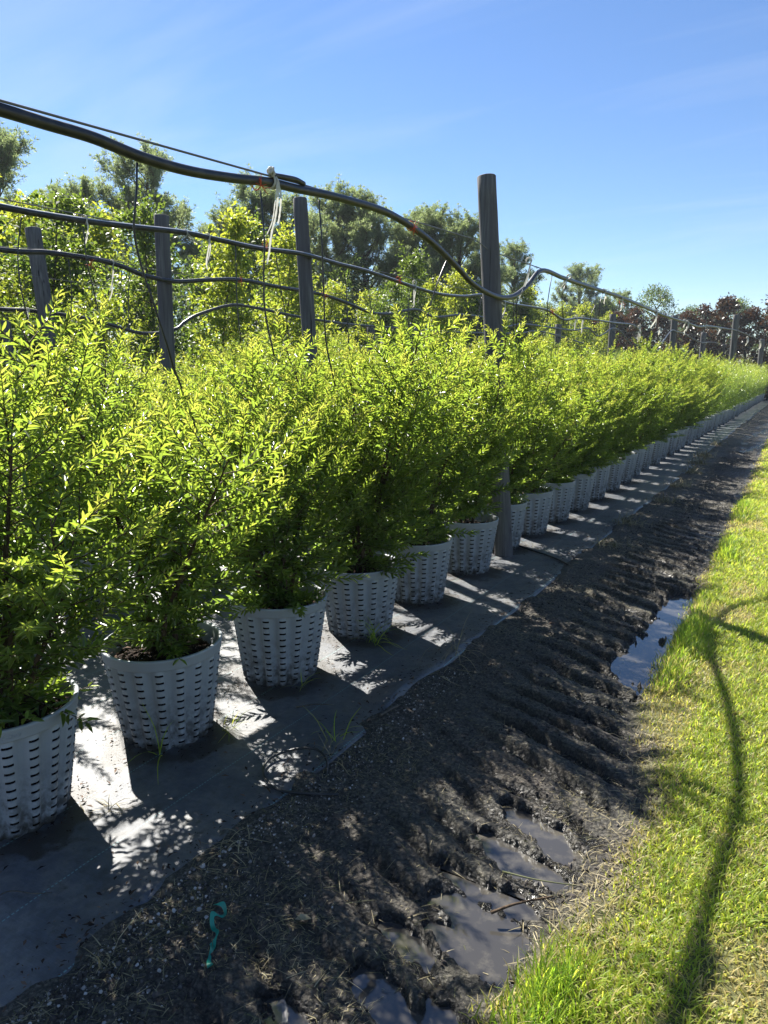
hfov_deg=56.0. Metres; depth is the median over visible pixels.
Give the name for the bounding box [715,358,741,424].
potted shrub
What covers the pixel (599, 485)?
potted shrub
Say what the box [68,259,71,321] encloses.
drip tube
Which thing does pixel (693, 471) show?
dry weed clump
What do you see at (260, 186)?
twine tie
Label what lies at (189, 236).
tie strap
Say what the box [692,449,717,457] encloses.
dry weed clump
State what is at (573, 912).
grass clippings
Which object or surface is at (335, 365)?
potted shrub
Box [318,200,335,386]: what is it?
drip tube
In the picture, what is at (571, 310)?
broad tree
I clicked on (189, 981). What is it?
soil clods
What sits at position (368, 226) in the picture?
pine tree
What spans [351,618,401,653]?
grass tuft
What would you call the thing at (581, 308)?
young tree
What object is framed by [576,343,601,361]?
potted shrub
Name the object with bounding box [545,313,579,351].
young tree
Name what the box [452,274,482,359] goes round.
young tree
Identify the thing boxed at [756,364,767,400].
potted shrub
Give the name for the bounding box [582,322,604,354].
young tree
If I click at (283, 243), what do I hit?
young tree
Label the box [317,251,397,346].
broad tree
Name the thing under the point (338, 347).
potted shrub
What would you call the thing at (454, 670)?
dry grass tuft
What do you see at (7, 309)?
irrigation pipe
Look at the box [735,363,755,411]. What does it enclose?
potted shrub
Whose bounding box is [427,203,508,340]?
pine tree
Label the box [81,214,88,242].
tie strap
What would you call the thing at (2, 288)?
young tree
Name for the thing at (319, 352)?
potted shrub
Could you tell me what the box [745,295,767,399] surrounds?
magnolia tree
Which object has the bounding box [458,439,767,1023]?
grass
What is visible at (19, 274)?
drip tube
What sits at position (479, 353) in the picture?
potted shrub
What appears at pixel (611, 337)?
wooden post
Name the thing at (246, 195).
pine tree
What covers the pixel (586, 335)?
young tree
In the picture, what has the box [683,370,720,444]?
potted shrub
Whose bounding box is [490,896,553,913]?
stick
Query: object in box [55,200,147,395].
young tree
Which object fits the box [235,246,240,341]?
drip tube
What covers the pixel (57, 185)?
pine tree
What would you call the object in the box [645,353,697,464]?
potted shrub
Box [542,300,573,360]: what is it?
young tree
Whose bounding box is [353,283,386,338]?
young tree
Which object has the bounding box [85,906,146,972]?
dry grass tuft
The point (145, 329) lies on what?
broad tree
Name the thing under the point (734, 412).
potted shrub
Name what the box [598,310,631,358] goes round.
magnolia tree
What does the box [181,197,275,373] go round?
young tree
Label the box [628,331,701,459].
potted shrub
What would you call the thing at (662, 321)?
magnolia tree
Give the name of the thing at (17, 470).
potted shrub
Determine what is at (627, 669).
puddle
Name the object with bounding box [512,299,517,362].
drip tube
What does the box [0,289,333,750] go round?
potted shrub
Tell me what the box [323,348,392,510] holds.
potted shrub
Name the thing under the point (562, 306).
drip tube
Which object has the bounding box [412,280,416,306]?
tie strap
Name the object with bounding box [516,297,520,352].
drip tube
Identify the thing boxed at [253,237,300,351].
young tree
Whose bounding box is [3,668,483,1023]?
pebbles
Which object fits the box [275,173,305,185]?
hose sleeve
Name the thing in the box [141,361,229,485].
potted shrub
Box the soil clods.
[25,495,732,1023]
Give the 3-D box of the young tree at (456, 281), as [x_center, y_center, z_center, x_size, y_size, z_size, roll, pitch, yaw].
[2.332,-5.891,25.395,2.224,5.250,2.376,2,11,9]
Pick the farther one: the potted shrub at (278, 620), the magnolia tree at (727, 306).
the magnolia tree at (727, 306)
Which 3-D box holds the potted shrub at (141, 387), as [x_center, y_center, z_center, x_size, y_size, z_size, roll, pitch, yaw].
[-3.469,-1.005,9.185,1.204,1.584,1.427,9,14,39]
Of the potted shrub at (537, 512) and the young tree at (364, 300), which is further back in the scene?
the young tree at (364, 300)
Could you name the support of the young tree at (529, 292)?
on the ground at (738, 451)
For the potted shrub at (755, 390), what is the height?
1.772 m
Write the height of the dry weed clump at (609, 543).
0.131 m
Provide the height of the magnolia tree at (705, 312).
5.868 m
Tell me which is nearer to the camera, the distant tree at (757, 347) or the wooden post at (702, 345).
the wooden post at (702, 345)
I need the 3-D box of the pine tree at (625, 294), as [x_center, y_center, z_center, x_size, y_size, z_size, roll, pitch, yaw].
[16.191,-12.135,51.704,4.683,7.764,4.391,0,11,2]
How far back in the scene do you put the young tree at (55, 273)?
11.11 m
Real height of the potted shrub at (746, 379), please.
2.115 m
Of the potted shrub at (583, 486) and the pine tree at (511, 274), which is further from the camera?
the pine tree at (511, 274)
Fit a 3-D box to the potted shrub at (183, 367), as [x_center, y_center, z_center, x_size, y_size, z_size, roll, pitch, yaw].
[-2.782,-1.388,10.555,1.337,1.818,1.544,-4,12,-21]
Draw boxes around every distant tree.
[537,301,557,316]
[623,282,691,361]
[665,304,718,359]
[688,309,738,365]
[696,296,767,365]
[746,315,767,388]
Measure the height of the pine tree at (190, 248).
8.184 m
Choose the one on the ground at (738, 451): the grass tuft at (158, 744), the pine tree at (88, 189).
the pine tree at (88, 189)
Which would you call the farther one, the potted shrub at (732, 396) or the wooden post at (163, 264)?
the potted shrub at (732, 396)
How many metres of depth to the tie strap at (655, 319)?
11.44 m
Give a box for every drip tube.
[17,217,34,346]
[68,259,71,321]
[83,226,107,360]
[128,272,129,332]
[133,162,201,548]
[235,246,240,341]
[260,191,274,356]
[262,747,337,795]
[275,253,289,340]
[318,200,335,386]
[342,267,349,353]
[366,275,377,344]
[408,288,410,341]
[424,259,446,334]
[476,296,481,343]
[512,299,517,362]
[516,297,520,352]
[519,545,569,564]
[547,276,551,320]
[561,282,566,324]
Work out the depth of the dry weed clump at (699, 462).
12.38 m
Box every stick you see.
[379,704,400,716]
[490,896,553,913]
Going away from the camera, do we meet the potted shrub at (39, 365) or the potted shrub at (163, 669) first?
the potted shrub at (163, 669)
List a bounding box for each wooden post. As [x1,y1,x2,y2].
[0,320,14,377]
[25,226,62,369]
[154,214,175,511]
[293,197,319,414]
[367,327,374,363]
[477,173,512,556]
[554,324,561,356]
[607,314,616,362]
[669,315,677,360]
[699,332,706,360]
[728,314,739,398]
[757,339,764,402]
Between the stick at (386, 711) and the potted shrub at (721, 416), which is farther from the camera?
the potted shrub at (721, 416)
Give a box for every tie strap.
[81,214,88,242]
[109,259,113,299]
[181,228,195,242]
[205,233,210,268]
[265,166,281,263]
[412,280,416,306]
[519,257,531,300]
[557,274,571,292]
[650,310,657,327]
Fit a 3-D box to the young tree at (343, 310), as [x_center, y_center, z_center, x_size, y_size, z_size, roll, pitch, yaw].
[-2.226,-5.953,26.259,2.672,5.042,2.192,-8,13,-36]
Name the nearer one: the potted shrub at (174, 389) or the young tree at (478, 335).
the potted shrub at (174, 389)
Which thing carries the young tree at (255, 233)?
on the ground at (738, 451)
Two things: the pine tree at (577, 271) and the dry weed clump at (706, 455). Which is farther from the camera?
the pine tree at (577, 271)
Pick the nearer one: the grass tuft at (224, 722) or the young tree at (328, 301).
the grass tuft at (224, 722)
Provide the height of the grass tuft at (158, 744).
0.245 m
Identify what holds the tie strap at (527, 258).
hanging from the irrigation pipe at (22, 116)
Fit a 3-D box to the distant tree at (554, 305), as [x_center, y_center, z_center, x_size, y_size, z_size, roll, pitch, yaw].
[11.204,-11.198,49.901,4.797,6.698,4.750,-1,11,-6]
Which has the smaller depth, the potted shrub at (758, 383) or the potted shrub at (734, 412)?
the potted shrub at (734, 412)
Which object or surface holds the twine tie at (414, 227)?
attached to the irrigation pipe at (22, 116)
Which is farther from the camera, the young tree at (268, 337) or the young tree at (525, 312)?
the young tree at (525, 312)
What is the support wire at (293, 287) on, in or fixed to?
attached to the wooden post at (163, 264)
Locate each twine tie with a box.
[251,178,269,193]
[407,221,418,234]
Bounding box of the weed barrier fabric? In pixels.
[0,399,767,1006]
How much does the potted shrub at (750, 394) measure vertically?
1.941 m
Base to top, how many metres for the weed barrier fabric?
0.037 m
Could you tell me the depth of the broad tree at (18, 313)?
25.39 m
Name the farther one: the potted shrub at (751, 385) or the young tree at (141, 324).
the potted shrub at (751, 385)
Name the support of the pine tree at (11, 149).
on the ground at (738, 451)
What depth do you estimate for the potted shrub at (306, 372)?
6.22 m
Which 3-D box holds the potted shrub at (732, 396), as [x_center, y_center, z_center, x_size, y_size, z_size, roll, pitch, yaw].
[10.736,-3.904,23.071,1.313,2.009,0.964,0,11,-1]
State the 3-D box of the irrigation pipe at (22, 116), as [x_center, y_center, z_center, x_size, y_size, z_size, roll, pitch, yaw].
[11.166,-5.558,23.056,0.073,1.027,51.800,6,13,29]
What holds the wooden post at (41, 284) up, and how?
on the ground at (738, 451)
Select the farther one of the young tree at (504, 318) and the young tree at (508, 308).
the young tree at (508, 308)
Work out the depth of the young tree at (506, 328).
29.00 m
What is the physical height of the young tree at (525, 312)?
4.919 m
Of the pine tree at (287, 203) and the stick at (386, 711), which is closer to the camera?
the stick at (386, 711)
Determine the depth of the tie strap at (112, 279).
6.92 m
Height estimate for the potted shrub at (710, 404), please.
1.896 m
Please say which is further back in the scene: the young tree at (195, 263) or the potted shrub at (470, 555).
the young tree at (195, 263)
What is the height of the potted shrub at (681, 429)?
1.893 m
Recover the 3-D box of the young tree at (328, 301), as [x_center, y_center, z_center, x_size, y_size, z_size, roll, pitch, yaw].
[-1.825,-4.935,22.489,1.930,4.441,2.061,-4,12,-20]
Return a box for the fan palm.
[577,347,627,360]
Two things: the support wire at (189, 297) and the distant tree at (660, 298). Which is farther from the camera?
the distant tree at (660, 298)
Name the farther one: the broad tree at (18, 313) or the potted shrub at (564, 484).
the broad tree at (18, 313)
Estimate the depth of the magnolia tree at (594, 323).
44.74 m
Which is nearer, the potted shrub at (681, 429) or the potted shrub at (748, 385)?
the potted shrub at (681, 429)
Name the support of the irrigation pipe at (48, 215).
attached to the wooden post at (673, 334)
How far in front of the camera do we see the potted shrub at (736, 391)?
23.56 m
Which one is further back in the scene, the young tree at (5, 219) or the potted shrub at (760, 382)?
the potted shrub at (760, 382)
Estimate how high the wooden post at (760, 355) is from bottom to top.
3.607 m
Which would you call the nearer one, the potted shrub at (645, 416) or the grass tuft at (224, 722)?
the grass tuft at (224, 722)
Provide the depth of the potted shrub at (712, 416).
18.92 m
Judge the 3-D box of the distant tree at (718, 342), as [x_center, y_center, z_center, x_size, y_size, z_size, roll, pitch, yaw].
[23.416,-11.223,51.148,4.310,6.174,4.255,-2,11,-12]
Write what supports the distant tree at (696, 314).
on the ground at (738, 451)
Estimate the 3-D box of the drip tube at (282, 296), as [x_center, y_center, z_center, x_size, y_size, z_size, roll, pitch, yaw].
[-0.898,-1.897,6.402,0.008,0.766,0.180,6,13,29]
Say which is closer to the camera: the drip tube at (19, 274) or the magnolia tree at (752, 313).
the drip tube at (19, 274)
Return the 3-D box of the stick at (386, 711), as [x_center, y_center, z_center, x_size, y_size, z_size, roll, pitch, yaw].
[0.030,0.910,3.323,0.016,0.016,0.143,10,15,41]
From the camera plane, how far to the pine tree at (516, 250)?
40.01 m
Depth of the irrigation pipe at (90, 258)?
7.95 m
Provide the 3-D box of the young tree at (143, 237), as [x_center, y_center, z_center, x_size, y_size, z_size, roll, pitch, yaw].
[-4.185,-3.380,13.307,2.196,4.883,1.965,1,11,4]
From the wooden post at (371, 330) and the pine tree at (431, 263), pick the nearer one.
the wooden post at (371, 330)
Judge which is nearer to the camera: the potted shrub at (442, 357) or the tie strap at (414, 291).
the tie strap at (414, 291)
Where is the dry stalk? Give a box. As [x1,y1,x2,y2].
[502,871,576,885]
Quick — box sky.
[0,0,767,372]
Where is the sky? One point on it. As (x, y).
(629, 138)
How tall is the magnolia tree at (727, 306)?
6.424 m
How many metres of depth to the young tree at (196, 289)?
17.42 m
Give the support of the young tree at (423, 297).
on the ground at (738, 451)
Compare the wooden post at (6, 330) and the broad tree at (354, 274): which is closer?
the wooden post at (6, 330)
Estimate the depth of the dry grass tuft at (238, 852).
2.35 m
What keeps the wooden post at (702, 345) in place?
on the ground at (738, 451)
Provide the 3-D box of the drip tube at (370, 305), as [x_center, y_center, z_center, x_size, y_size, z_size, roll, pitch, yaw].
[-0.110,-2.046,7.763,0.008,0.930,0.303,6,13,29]
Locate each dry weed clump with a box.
[594,533,634,549]
[612,513,653,528]
[646,491,687,504]
[663,474,694,488]
[667,459,709,474]
[683,446,717,466]
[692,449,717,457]
[702,437,727,445]
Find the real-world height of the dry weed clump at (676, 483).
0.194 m
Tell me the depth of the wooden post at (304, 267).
6.71 m
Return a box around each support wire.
[0,99,718,326]
[0,198,725,344]
[0,246,667,342]
[0,269,557,334]
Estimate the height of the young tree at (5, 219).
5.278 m
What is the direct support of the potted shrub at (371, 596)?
on the weed barrier fabric
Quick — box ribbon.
[207,901,226,968]
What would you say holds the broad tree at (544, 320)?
on the ground at (738, 451)
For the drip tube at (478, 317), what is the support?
hanging from the irrigation pipe at (48, 215)
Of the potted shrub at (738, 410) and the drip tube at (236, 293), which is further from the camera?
the potted shrub at (738, 410)
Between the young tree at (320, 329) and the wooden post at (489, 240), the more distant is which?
the young tree at (320, 329)
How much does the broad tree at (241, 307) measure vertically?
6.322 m
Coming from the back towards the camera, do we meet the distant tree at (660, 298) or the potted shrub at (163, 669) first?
the distant tree at (660, 298)
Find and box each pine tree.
[0,120,43,318]
[0,193,76,358]
[5,166,123,361]
[37,178,97,315]
[88,132,197,371]
[171,218,223,367]
[185,204,258,350]
[213,163,283,348]
[245,188,356,334]
[307,172,386,331]
[315,184,411,329]
[343,204,458,336]
[374,200,463,329]
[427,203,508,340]
[451,233,515,334]
[499,237,547,317]
[549,260,617,330]
[596,287,638,346]
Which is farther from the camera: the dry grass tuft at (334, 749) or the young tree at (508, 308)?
the young tree at (508, 308)
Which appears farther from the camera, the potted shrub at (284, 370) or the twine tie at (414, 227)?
the potted shrub at (284, 370)
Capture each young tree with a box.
[0,175,26,373]
[0,179,115,379]
[0,189,85,375]
[0,214,30,372]
[49,227,129,371]
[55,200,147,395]
[79,185,212,387]
[118,269,177,378]
[172,240,232,380]
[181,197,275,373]
[186,253,248,351]
[207,202,284,365]
[251,219,336,361]
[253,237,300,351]
[255,301,295,364]
[274,261,352,356]
[298,278,356,351]
[315,277,355,354]
[321,263,364,359]
[340,288,388,353]
[350,275,413,360]
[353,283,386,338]
[356,285,406,350]
[380,241,440,354]
[391,266,430,364]
[418,274,463,364]
[422,265,481,353]
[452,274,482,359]
[459,291,483,345]
[469,308,512,349]
[483,312,516,354]
[502,304,514,350]
[503,294,542,349]
[508,282,548,353]
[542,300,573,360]
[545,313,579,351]
[561,300,594,358]
[572,322,595,360]
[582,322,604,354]
[591,310,619,355]
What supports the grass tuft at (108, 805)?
on the weed barrier fabric
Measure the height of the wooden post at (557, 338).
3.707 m
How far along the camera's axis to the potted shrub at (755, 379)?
31.60 m
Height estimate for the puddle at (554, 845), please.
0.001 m
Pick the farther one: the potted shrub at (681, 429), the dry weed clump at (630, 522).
the potted shrub at (681, 429)
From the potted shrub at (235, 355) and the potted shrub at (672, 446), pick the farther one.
the potted shrub at (672, 446)
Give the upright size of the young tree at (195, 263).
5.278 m
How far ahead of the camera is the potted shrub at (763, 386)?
37.02 m
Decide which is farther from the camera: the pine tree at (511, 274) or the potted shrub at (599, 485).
the pine tree at (511, 274)
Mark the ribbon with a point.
(222, 904)
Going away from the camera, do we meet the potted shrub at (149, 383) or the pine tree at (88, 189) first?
the potted shrub at (149, 383)
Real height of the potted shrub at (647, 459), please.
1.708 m
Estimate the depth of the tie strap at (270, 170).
3.28 m
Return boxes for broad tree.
[0,247,40,368]
[25,229,143,379]
[108,274,197,371]
[181,272,269,368]
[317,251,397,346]
[391,286,430,344]
[456,276,517,350]
[502,289,517,314]
[519,302,578,357]
[541,305,590,339]
[592,300,640,354]
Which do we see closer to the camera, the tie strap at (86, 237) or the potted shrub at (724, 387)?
the tie strap at (86, 237)
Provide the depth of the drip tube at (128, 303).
7.13 m
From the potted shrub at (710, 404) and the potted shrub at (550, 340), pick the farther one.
the potted shrub at (710, 404)
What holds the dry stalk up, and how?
on the ground at (738, 451)
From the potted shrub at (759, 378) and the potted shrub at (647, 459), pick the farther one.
the potted shrub at (759, 378)
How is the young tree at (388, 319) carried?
on the ground at (738, 451)
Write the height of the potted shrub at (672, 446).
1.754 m
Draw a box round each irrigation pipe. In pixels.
[0,102,766,343]
[0,203,726,346]
[0,247,659,352]
[0,303,583,343]
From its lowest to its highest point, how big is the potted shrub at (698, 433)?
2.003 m
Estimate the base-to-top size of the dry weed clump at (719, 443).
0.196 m
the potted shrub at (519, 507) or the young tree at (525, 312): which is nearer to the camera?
the potted shrub at (519, 507)
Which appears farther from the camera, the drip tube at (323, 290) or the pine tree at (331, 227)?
the pine tree at (331, 227)
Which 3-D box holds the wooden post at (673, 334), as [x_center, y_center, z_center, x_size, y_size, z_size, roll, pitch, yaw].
[9.973,-4.855,25.188,0.260,3.878,0.228,6,13,29]
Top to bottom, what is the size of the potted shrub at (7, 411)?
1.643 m
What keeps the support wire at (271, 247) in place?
attached to the wooden post at (673, 334)
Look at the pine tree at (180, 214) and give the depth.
30.01 m
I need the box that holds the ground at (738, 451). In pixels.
[0,373,767,1023]
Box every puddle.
[263,871,539,1023]
[440,804,581,899]
[594,593,694,701]
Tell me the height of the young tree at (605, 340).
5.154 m
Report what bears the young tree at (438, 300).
on the ground at (738, 451)
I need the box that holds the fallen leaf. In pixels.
[296,914,310,919]
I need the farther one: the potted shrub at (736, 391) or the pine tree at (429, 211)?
the pine tree at (429, 211)
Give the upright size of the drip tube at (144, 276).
1.644 m
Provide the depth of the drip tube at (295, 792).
2.81 m
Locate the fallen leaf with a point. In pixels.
(303, 917)
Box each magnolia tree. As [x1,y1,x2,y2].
[589,317,606,353]
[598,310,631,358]
[614,305,658,359]
[639,313,678,359]
[658,309,699,361]
[678,303,729,363]
[696,292,750,366]
[724,305,767,384]
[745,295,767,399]
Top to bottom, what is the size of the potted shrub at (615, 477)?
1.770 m
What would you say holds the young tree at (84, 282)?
on the ground at (738, 451)
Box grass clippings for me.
[1,462,761,1023]
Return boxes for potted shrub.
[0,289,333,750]
[0,335,185,609]
[0,335,190,840]
[0,367,32,467]
[0,379,66,632]
[6,352,74,410]
[67,364,181,510]
[88,371,160,429]
[129,332,377,686]
[140,367,244,567]
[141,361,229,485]
[145,353,226,395]
[164,331,311,554]
[192,335,270,387]
[234,348,329,397]
[235,302,482,639]
[251,345,357,536]
[283,347,374,422]
[294,337,353,380]
[316,332,373,382]
[323,306,523,604]
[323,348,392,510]
[414,317,563,574]
[427,345,482,488]
[429,331,590,550]
[431,341,508,467]
[457,332,624,535]
[515,332,570,388]
[525,338,648,510]
[530,356,622,522]
[548,339,652,499]
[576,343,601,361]
[582,346,695,482]
[587,355,659,490]
[591,347,691,475]
[617,363,684,469]
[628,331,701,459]
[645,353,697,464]
[666,374,691,455]
[671,355,706,451]
[677,353,725,438]
[681,382,719,447]
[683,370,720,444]
[685,351,721,441]
[693,357,731,433]
[695,353,742,429]
[695,360,731,436]
[704,362,724,431]
[712,359,737,426]
[715,355,739,425]
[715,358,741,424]
[718,362,740,421]
[723,370,743,422]
[725,358,755,412]
[727,368,747,419]
[731,357,762,418]
[733,369,748,405]
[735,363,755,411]
[735,363,755,416]
[737,366,758,412]
[742,364,766,407]
[742,366,759,411]
[743,366,755,408]
[745,360,766,405]
[747,364,759,406]
[747,369,767,409]
[748,365,767,404]
[749,363,767,401]
[751,364,767,406]
[751,374,763,406]
[754,364,767,402]
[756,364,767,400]
[756,369,767,403]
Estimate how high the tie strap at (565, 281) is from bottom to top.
0.215 m
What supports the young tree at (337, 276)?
on the ground at (738, 451)
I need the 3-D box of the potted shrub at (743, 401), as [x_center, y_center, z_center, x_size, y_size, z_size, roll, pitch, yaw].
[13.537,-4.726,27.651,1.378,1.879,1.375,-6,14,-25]
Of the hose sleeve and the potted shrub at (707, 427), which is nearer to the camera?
the hose sleeve
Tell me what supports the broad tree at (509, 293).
on the ground at (738, 451)
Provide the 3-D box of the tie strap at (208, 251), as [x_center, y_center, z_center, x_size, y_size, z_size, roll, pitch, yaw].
[-1.357,-2.013,5.574,0.044,0.268,0.054,-4,12,-22]
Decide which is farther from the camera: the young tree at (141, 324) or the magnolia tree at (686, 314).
the magnolia tree at (686, 314)
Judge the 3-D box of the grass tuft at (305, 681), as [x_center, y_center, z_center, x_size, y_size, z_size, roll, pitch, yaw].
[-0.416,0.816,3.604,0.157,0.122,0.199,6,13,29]
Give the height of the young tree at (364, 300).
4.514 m
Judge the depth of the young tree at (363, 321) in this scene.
26.12 m
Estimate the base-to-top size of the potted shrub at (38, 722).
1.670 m
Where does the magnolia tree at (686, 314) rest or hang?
on the ground at (738, 451)
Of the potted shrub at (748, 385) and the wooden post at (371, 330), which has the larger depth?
the potted shrub at (748, 385)
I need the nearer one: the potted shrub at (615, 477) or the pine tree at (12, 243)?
the potted shrub at (615, 477)
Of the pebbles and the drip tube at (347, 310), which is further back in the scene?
the drip tube at (347, 310)
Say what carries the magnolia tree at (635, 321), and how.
on the ground at (738, 451)
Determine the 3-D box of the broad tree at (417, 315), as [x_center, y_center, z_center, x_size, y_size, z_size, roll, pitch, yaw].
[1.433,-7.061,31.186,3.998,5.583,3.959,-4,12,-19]
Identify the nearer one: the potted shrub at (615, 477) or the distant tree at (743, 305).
the potted shrub at (615, 477)
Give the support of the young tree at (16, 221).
on the ground at (738, 451)
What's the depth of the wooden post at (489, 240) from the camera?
5.84 m
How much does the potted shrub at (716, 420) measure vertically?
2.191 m
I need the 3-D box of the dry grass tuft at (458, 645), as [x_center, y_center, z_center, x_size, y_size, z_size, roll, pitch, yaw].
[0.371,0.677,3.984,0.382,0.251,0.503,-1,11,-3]
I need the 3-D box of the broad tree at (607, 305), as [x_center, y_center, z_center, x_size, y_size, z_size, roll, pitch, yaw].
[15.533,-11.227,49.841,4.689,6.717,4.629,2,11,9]
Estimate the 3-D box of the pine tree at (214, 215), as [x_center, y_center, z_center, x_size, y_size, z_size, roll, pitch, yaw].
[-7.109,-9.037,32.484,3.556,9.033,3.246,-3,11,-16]
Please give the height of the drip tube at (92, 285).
0.870 m
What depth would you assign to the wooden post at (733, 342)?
23.61 m
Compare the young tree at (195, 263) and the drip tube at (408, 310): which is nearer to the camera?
the drip tube at (408, 310)
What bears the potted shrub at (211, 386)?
on the weed barrier fabric
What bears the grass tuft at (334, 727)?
on the weed barrier fabric
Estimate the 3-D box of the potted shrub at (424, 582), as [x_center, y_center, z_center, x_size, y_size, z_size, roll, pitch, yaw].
[0.238,-0.369,4.897,1.339,1.958,1.208,-1,11,-6]
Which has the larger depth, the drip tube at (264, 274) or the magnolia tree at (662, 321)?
the magnolia tree at (662, 321)
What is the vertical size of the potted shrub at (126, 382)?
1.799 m
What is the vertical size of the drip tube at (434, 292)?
0.554 m
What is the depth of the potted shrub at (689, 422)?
14.80 m
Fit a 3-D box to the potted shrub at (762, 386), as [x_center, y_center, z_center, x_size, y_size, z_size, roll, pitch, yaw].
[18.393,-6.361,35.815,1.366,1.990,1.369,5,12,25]
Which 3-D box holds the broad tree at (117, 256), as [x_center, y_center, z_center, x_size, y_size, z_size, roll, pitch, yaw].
[-10.729,-7.071,26.879,5.038,7.309,5.102,9,14,38]
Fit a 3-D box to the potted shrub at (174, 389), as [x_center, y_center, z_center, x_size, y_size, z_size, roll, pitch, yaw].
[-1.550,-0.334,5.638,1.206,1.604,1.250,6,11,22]
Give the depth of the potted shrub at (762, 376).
36.36 m
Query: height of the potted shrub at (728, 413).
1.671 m
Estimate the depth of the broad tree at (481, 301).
31.10 m
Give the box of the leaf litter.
[0,480,634,1011]
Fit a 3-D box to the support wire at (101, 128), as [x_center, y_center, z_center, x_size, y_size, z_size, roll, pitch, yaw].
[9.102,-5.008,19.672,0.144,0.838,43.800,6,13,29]
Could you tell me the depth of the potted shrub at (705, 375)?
16.10 m
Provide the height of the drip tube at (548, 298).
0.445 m
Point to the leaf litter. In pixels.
(246, 768)
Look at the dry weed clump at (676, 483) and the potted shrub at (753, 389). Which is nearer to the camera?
the dry weed clump at (676, 483)
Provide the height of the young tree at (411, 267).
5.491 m
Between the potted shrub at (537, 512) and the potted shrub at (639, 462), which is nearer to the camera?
the potted shrub at (537, 512)
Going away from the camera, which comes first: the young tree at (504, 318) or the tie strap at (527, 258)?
the tie strap at (527, 258)
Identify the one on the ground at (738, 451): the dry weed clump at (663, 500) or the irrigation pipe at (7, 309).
the dry weed clump at (663, 500)
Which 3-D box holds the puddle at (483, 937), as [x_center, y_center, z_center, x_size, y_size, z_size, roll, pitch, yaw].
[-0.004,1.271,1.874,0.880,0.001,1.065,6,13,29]
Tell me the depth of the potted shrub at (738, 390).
24.95 m
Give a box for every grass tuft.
[80,797,138,820]
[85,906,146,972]
[127,705,188,777]
[190,814,270,874]
[215,709,256,742]
[280,669,320,691]
[302,705,359,741]
[305,725,355,772]
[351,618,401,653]
[423,615,484,666]
[428,660,470,685]

